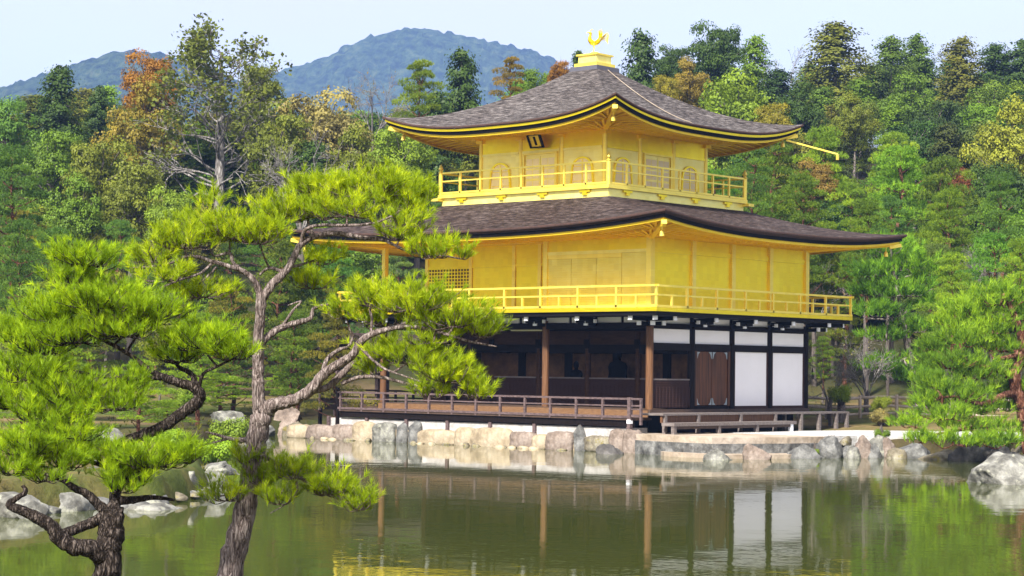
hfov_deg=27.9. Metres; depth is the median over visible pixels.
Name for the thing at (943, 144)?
conifer tree
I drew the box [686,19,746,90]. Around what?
broadleaf tree
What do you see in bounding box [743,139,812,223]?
pine tree
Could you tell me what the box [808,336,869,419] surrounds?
bare tree
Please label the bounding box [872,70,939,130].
broadleaf tree
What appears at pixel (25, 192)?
pine tree
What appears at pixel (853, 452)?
rock
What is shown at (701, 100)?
broadleaf tree
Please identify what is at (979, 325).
pine tree
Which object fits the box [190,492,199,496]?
stone
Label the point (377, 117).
conifer tree
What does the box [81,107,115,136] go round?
broadleaf tree
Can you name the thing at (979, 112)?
broadleaf tree
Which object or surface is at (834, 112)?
broadleaf tree
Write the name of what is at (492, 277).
sliding door
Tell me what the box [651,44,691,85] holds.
broadleaf tree
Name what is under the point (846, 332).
pine tree
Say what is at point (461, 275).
lattice window
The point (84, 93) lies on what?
conifer tree
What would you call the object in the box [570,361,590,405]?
seated statue
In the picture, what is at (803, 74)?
conifer tree
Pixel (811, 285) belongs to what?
pine tree
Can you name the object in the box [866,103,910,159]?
conifer tree
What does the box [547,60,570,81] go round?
broadleaf tree
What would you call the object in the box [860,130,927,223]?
pine tree
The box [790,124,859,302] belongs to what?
pine tree
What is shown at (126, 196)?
broadleaf tree
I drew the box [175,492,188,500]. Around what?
stone
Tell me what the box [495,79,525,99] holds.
conifer tree
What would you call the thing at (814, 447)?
shrub
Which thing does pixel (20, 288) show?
broadleaf tree
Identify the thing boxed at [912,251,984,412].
pine tree
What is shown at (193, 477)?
rock
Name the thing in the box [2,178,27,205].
pine tree
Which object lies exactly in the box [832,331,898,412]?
bare tree
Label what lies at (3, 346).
broadleaf tree
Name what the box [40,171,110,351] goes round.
broadleaf tree
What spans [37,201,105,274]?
pine tree
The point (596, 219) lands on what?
golden pavilion
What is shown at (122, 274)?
broadleaf tree
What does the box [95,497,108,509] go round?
stone
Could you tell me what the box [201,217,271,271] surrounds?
pine tree
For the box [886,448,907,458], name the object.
rock
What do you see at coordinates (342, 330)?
pine tree
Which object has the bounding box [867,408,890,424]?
shrub
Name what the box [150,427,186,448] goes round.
shrub
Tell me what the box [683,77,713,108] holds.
broadleaf tree
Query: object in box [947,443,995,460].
rock
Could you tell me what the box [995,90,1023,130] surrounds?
conifer tree
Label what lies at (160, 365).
broadleaf tree
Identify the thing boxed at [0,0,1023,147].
sky
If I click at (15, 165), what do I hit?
pine tree
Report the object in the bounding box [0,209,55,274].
pine tree
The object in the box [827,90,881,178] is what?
broadleaf tree
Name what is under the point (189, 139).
broadleaf tree
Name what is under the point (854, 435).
gravel court
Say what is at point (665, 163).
panel door
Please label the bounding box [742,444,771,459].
rock
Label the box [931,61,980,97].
conifer tree
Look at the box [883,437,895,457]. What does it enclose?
rock
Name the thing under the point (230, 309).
pine tree
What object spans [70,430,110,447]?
shrub
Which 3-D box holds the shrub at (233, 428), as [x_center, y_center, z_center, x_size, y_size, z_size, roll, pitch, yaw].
[-8.183,4.964,59.909,1.362,2.569,1.072,1,-2,-18]
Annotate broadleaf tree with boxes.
[0,95,41,227]
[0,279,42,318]
[0,342,45,364]
[7,280,67,394]
[16,204,66,262]
[17,129,82,247]
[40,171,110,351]
[42,126,90,147]
[59,135,137,257]
[77,268,128,384]
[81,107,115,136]
[85,105,153,118]
[85,183,141,285]
[88,73,185,220]
[96,111,127,142]
[97,162,171,352]
[119,47,178,222]
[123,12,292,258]
[135,320,186,400]
[143,184,194,384]
[150,168,199,197]
[165,149,196,167]
[172,122,233,147]
[181,171,238,211]
[182,201,232,311]
[197,289,252,391]
[225,135,251,160]
[236,63,287,205]
[242,113,315,252]
[253,256,324,330]
[260,85,377,173]
[272,98,301,128]
[313,205,354,254]
[317,250,394,324]
[320,120,391,221]
[352,203,401,284]
[364,127,438,275]
[429,178,475,207]
[439,149,478,190]
[511,67,548,95]
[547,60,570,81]
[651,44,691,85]
[652,75,682,99]
[672,56,712,107]
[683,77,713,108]
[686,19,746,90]
[698,67,781,177]
[698,92,730,163]
[721,152,795,208]
[753,102,792,148]
[758,131,816,217]
[770,75,831,168]
[781,100,818,159]
[782,188,844,289]
[794,157,838,312]
[809,198,864,344]
[809,252,860,376]
[816,104,879,165]
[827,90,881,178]
[830,98,886,186]
[839,62,882,95]
[862,249,907,399]
[866,60,922,132]
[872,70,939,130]
[886,119,945,228]
[902,98,971,190]
[933,80,985,115]
[948,166,974,245]
[952,119,992,195]
[954,103,1005,148]
[957,93,1023,179]
[957,161,1023,311]
[958,80,1008,143]
[963,199,1023,315]
[967,169,1022,233]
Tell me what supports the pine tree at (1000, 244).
on the ground at (170, 482)
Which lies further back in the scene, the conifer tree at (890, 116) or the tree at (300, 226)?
the conifer tree at (890, 116)
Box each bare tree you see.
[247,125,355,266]
[341,68,409,151]
[757,46,827,99]
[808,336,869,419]
[809,262,850,386]
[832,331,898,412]
[960,245,1007,396]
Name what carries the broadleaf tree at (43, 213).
on the ground at (170, 482)
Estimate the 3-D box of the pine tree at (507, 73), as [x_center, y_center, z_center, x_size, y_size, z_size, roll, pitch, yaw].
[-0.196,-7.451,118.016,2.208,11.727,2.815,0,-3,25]
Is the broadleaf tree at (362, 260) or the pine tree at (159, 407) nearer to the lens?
the pine tree at (159, 407)
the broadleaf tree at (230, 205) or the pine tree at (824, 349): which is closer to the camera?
the pine tree at (824, 349)
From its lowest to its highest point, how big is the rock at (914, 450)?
0.573 m
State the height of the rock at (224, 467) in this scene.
0.294 m
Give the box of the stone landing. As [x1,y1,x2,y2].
[635,433,823,458]
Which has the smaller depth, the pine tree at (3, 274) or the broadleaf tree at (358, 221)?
the pine tree at (3, 274)
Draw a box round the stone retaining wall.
[287,417,646,452]
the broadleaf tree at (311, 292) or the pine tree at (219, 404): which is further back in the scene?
the broadleaf tree at (311, 292)
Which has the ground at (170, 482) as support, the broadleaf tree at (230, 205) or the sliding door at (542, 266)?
the broadleaf tree at (230, 205)
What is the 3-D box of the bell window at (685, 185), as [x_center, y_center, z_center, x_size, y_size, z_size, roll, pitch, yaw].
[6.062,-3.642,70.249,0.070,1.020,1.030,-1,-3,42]
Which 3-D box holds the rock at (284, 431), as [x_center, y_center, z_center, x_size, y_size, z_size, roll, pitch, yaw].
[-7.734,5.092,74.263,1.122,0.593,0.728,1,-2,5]
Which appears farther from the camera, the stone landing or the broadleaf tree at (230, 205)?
the broadleaf tree at (230, 205)
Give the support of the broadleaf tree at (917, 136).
on the ground at (170, 482)
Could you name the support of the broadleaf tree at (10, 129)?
on the ground at (170, 482)
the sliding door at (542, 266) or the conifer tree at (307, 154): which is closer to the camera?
the sliding door at (542, 266)
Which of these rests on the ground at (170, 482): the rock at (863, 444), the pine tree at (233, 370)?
the pine tree at (233, 370)
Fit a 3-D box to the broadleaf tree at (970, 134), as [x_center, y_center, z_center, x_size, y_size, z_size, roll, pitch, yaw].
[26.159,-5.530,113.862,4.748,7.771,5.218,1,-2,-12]
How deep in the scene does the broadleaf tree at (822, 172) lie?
97.48 m
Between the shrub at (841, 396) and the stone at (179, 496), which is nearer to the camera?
the stone at (179, 496)
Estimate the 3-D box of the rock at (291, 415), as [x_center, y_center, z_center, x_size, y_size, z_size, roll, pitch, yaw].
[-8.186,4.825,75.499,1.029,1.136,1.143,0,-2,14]
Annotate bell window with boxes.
[488,163,510,191]
[570,156,593,185]
[613,157,632,183]
[681,166,698,191]
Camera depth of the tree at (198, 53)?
107.73 m
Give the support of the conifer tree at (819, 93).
on the ground at (170, 482)
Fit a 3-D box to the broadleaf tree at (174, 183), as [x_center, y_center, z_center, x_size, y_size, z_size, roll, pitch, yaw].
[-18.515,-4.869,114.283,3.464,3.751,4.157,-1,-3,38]
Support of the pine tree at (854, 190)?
on the ground at (170, 482)
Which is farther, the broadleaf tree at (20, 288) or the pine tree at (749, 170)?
the pine tree at (749, 170)
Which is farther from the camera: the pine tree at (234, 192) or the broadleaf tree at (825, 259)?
the pine tree at (234, 192)
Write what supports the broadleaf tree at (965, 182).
on the ground at (170, 482)
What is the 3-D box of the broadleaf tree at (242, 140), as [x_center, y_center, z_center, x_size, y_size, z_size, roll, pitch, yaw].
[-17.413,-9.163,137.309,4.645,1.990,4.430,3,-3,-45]
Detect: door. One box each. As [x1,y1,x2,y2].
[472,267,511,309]
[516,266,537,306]
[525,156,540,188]
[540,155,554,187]
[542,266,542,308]
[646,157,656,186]
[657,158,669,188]
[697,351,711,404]
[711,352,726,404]
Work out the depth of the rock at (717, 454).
58.04 m
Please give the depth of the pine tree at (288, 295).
86.64 m
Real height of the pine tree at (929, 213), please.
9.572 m
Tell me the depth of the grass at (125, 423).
61.89 m
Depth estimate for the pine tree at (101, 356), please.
78.37 m
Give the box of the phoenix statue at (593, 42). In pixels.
[587,29,608,51]
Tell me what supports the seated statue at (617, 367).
on the golden pavilion at (596, 219)
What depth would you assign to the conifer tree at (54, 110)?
121.49 m
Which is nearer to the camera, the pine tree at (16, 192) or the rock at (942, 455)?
the rock at (942, 455)
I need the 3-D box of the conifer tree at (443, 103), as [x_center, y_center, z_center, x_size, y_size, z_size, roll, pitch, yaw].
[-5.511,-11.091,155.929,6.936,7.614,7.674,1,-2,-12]
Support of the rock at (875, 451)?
in the pond water
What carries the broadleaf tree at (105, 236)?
on the ground at (170, 482)
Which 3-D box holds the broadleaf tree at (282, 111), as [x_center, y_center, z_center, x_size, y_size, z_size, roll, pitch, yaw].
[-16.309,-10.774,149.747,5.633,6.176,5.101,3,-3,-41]
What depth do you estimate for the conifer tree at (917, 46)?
155.17 m
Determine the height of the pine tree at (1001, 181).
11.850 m
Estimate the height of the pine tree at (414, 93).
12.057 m
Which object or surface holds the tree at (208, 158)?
on the ground at (170, 482)
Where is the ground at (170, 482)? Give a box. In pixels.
[0,148,1023,507]
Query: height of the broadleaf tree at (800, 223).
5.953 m
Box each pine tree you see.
[0,141,52,357]
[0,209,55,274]
[0,218,54,388]
[0,231,263,575]
[0,241,38,290]
[0,347,59,437]
[1,415,79,440]
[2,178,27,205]
[5,168,74,216]
[29,226,90,291]
[33,265,80,364]
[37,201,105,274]
[41,312,102,423]
[64,304,126,379]
[95,219,154,379]
[102,359,173,431]
[122,153,515,575]
[129,271,180,368]
[134,224,199,300]
[141,399,200,423]
[149,241,198,370]
[153,311,243,424]
[185,326,266,410]
[197,373,251,410]
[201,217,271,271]
[201,243,254,329]
[201,279,267,394]
[225,170,261,247]
[235,205,309,270]
[248,238,323,384]
[252,267,324,365]
[264,308,323,410]
[264,310,323,406]
[264,360,312,394]
[285,276,351,359]
[298,310,379,417]
[302,245,368,340]
[362,255,424,334]
[390,59,445,277]
[488,56,524,99]
[707,155,749,207]
[707,169,737,193]
[708,162,792,220]
[724,148,777,217]
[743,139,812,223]
[759,195,813,288]
[772,172,839,326]
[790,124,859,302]
[808,252,880,385]
[808,336,838,403]
[811,176,876,268]
[820,181,874,347]
[834,197,903,395]
[837,228,969,405]
[854,154,933,241]
[856,144,957,319]
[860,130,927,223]
[867,195,916,382]
[884,272,1023,453]
[894,242,969,403]
[905,154,983,284]
[909,192,975,376]
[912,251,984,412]
[915,187,981,379]
[955,231,1023,396]
[963,170,1023,389]
[995,237,1023,379]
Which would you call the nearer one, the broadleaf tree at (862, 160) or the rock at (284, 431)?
the rock at (284, 431)
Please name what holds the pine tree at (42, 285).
on the ground at (170, 482)
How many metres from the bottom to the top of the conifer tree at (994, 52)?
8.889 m
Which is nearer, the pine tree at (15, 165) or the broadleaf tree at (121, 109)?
the pine tree at (15, 165)
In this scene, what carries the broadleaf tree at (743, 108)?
on the ground at (170, 482)
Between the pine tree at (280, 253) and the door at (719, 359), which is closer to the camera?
the door at (719, 359)
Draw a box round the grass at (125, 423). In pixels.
[0,390,1004,482]
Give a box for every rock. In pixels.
[0,491,49,518]
[59,492,94,511]
[102,428,122,439]
[127,502,180,510]
[189,471,200,488]
[201,461,239,475]
[205,471,232,492]
[210,411,245,422]
[269,425,275,435]
[274,407,301,434]
[282,421,300,435]
[596,444,623,453]
[703,448,731,459]
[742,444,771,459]
[787,444,821,458]
[816,435,842,457]
[839,436,851,445]
[842,445,848,457]
[845,445,860,458]
[855,435,870,457]
[868,443,882,457]
[869,435,883,457]
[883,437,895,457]
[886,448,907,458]
[899,443,930,458]
[918,449,952,459]
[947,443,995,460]
[966,451,1023,484]
[986,446,1010,458]
[1011,446,1021,453]
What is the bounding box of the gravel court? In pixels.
[728,430,1020,445]
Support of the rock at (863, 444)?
on the pond water
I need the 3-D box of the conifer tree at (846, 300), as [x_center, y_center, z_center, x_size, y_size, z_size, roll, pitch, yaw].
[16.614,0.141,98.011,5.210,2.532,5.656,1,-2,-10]
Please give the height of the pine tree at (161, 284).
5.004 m
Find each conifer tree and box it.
[5,93,44,140]
[20,102,87,137]
[26,60,98,202]
[32,94,89,139]
[71,86,116,122]
[77,85,122,173]
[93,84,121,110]
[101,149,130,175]
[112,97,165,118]
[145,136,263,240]
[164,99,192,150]
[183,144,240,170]
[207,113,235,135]
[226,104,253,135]
[256,138,355,274]
[346,110,380,147]
[356,112,385,134]
[375,104,411,140]
[411,88,476,211]
[416,97,453,113]
[430,46,487,192]
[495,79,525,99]
[571,50,584,67]
[618,27,667,90]
[728,34,781,104]
[734,78,767,99]
[755,68,809,106]
[784,20,889,111]
[787,64,831,114]
[806,84,838,157]
[807,134,863,206]
[809,286,894,317]
[836,77,885,156]
[865,34,929,111]
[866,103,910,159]
[897,282,981,333]
[902,33,941,106]
[915,57,942,111]
[916,122,973,227]
[928,35,995,116]
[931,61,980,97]
[970,42,1016,99]
[993,38,1023,97]
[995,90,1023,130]
[999,79,1023,100]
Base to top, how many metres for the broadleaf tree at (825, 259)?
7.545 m
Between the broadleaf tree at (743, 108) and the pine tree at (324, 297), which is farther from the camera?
the broadleaf tree at (743, 108)
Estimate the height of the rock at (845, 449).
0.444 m
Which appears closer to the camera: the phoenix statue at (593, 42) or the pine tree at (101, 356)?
the phoenix statue at (593, 42)
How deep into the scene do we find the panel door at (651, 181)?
68.66 m
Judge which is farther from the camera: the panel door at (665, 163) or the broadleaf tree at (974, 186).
the broadleaf tree at (974, 186)
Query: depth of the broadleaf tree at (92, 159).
99.53 m
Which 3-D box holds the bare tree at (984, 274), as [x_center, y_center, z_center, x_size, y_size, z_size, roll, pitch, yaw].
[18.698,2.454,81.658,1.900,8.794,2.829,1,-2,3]
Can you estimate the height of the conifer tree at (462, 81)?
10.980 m
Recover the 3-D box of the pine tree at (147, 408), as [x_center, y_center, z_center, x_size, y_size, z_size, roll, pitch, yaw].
[-10.089,3.009,56.047,2.118,2.207,1.911,0,-3,25]
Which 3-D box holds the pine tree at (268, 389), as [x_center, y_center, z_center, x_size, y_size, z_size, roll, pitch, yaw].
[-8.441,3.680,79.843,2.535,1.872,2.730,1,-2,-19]
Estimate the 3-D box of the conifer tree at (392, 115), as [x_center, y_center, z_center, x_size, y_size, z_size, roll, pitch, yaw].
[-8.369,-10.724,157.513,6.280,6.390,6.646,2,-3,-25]
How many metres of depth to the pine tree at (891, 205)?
89.11 m
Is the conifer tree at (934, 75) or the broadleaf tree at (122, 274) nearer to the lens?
the broadleaf tree at (122, 274)
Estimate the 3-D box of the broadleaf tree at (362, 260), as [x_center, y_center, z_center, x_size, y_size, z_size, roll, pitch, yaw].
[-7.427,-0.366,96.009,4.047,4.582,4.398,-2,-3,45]
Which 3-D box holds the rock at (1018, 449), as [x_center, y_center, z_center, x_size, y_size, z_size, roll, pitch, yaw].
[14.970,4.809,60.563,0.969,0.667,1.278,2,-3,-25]
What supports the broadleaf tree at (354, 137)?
on the ground at (170, 482)
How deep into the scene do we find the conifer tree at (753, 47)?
145.47 m
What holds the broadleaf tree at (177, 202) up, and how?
on the ground at (170, 482)
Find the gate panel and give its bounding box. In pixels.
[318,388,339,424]
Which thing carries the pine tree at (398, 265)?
on the ground at (170, 482)
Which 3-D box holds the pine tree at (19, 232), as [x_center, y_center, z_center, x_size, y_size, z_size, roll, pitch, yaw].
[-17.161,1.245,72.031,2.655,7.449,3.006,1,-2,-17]
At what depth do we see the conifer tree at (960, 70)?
147.14 m
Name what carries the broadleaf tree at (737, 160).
on the ground at (170, 482)
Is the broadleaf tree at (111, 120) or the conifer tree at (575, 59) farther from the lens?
the broadleaf tree at (111, 120)
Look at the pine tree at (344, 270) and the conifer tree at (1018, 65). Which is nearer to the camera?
the pine tree at (344, 270)
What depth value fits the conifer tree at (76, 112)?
154.14 m
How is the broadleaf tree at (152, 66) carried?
on the ground at (170, 482)
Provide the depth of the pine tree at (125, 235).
86.62 m
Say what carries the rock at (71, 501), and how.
in the pond water
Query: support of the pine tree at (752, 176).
on the ground at (170, 482)
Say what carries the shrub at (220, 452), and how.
on the ground at (170, 482)
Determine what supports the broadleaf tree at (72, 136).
on the ground at (170, 482)
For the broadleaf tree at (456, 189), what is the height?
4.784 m
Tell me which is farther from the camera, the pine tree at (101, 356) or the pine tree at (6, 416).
the pine tree at (101, 356)
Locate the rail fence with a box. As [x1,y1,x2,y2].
[796,395,1015,418]
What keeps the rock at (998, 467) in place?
in the pond water
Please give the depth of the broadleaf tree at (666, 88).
119.61 m
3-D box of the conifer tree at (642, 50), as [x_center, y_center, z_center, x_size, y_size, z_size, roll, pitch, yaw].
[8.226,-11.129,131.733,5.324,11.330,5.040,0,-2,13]
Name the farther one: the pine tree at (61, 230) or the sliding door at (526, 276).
the pine tree at (61, 230)
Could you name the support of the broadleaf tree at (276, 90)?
on the ground at (170, 482)
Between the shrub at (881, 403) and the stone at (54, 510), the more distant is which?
the shrub at (881, 403)
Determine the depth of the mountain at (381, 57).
1814.76 m
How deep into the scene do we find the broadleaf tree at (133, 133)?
112.11 m
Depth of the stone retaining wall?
66.58 m
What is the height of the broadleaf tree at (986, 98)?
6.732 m
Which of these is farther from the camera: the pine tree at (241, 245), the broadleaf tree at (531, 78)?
the broadleaf tree at (531, 78)
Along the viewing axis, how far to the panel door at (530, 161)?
68.91 m
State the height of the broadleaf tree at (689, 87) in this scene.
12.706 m
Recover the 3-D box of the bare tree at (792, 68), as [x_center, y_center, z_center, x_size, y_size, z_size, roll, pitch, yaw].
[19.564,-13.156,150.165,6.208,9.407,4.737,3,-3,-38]
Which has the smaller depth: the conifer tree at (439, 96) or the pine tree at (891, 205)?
the pine tree at (891, 205)
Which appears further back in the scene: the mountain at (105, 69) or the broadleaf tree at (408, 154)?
the mountain at (105, 69)
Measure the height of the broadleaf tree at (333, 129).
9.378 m
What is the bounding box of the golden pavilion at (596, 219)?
[285,52,906,434]
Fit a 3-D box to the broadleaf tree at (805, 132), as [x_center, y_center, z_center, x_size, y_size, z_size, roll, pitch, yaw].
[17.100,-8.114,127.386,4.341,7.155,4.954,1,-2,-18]
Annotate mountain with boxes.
[0,49,300,124]
[240,27,568,175]
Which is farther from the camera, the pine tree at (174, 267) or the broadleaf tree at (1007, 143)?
the broadleaf tree at (1007, 143)
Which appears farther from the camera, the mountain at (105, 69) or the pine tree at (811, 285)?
the mountain at (105, 69)
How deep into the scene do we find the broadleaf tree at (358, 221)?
101.10 m
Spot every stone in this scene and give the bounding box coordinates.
[48,506,61,513]
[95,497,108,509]
[128,501,149,505]
[146,494,161,503]
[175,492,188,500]
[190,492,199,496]
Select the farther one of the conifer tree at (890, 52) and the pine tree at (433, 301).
the conifer tree at (890, 52)
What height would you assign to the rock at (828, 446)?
0.761 m
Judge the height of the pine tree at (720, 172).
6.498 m
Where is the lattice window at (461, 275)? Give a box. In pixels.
[428,268,468,305]
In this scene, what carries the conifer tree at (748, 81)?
on the ground at (170, 482)
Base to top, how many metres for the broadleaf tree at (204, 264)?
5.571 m
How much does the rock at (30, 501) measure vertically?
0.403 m
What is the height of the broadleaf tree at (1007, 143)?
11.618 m
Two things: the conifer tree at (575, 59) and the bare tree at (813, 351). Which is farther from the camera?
the conifer tree at (575, 59)
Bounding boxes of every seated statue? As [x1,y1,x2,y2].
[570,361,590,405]
[607,353,627,406]
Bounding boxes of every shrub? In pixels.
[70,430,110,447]
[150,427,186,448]
[170,388,205,419]
[197,439,234,465]
[208,415,249,447]
[812,442,819,453]
[825,383,851,421]
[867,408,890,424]
[870,395,892,424]
[873,425,890,436]
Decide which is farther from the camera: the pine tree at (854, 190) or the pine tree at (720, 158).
the pine tree at (720, 158)
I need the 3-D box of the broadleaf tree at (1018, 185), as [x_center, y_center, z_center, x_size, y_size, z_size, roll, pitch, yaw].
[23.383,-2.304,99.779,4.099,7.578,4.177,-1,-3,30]
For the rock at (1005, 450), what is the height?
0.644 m
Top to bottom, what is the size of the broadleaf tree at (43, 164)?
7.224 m
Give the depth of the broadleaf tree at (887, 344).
84.88 m
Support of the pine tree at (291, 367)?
on the ground at (170, 482)
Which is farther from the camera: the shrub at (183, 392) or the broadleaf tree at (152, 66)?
the broadleaf tree at (152, 66)
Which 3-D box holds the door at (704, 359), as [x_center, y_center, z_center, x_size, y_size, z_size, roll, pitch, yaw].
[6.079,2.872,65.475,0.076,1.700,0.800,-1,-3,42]
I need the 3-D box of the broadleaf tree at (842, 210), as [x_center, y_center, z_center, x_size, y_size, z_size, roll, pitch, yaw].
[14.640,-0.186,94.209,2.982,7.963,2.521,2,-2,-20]
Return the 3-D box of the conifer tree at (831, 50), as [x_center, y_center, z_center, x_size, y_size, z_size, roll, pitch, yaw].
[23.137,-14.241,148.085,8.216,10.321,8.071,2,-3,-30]
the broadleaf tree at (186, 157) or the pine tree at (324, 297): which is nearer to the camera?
the pine tree at (324, 297)
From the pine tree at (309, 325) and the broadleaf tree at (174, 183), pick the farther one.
the broadleaf tree at (174, 183)
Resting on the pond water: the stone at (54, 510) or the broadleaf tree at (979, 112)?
the stone at (54, 510)
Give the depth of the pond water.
33.30 m
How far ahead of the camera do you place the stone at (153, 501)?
35.72 m
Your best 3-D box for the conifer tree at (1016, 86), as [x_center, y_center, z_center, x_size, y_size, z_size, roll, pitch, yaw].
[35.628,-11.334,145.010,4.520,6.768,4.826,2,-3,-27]
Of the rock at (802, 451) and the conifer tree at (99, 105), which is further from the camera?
the conifer tree at (99, 105)
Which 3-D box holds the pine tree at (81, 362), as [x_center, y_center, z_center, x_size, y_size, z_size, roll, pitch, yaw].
[-12.763,2.411,59.815,2.407,3.652,2.013,0,-2,23]
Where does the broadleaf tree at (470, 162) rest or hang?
on the ground at (170, 482)
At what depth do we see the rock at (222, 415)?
65.77 m
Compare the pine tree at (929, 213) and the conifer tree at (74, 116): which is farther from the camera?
the conifer tree at (74, 116)
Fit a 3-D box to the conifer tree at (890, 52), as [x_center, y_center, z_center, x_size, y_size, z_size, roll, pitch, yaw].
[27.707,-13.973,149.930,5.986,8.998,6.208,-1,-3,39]
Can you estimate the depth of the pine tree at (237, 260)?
87.56 m
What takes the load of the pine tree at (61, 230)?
on the ground at (170, 482)
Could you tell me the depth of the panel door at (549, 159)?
68.45 m
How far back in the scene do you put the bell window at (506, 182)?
69.91 m
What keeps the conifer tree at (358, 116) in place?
on the ground at (170, 482)
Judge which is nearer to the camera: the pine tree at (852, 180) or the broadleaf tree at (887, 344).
the broadleaf tree at (887, 344)
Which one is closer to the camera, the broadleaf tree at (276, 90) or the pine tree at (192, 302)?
the pine tree at (192, 302)
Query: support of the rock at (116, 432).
on the ground at (170, 482)
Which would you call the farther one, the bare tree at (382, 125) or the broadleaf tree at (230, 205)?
the bare tree at (382, 125)
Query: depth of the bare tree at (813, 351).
87.77 m
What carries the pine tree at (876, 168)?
on the ground at (170, 482)
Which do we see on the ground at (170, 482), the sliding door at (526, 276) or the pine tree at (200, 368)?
the pine tree at (200, 368)
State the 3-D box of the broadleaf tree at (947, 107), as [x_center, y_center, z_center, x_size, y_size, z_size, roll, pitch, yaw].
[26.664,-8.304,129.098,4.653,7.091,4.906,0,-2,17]
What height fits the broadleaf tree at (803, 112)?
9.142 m
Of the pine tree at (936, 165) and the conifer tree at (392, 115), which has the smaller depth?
the pine tree at (936, 165)
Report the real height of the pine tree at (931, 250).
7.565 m
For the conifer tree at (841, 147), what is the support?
on the ground at (170, 482)
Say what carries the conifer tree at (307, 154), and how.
on the ground at (170, 482)
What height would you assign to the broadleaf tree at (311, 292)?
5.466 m
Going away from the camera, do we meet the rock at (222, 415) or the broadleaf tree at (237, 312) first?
the rock at (222, 415)
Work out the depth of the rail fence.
73.58 m
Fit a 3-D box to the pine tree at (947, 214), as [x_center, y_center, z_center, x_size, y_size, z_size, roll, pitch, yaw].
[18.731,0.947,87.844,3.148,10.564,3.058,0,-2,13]
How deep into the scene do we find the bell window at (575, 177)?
67.52 m
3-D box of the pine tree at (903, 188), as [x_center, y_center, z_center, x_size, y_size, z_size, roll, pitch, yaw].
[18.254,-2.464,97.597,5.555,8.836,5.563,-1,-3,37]
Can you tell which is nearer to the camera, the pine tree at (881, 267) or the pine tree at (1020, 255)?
the pine tree at (1020, 255)
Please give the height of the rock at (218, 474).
0.524 m
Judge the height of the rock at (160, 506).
0.214 m
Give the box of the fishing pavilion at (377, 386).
[308,333,422,415]
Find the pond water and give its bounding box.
[0,435,1023,575]
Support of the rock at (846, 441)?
on the gravel court
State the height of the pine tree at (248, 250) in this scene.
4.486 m
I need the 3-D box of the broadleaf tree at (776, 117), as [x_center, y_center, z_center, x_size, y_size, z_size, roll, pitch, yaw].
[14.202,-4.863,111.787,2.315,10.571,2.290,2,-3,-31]
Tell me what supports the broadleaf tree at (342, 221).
on the ground at (170, 482)
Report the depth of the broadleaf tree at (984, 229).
95.64 m
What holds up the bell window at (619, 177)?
in the golden pavilion at (596, 219)
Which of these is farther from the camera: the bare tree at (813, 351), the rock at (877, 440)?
the bare tree at (813, 351)
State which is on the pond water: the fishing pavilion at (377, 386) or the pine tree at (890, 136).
the fishing pavilion at (377, 386)
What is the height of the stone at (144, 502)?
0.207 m
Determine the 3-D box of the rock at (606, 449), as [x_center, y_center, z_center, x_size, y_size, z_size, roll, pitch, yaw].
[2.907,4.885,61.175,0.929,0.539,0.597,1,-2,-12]
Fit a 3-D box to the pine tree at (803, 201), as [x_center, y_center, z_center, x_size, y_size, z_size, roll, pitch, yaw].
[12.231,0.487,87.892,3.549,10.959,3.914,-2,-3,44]
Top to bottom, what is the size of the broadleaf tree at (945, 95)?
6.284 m
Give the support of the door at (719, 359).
in the golden pavilion at (596, 219)
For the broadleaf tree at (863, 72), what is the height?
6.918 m
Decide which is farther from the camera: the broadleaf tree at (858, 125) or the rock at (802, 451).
the broadleaf tree at (858, 125)
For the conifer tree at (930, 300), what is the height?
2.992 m
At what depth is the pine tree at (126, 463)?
15.70 m
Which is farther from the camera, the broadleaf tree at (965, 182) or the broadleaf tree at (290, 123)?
the broadleaf tree at (965, 182)
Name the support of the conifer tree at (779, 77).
on the ground at (170, 482)
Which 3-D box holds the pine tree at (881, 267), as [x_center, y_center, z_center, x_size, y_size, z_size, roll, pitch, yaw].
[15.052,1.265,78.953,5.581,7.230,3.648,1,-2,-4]
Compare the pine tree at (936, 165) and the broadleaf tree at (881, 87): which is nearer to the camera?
the pine tree at (936, 165)
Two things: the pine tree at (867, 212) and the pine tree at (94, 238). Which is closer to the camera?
the pine tree at (867, 212)
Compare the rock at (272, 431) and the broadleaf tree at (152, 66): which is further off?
the broadleaf tree at (152, 66)
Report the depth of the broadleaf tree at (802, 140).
110.30 m
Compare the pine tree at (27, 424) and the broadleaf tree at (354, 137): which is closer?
the pine tree at (27, 424)
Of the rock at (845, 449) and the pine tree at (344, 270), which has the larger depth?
the pine tree at (344, 270)

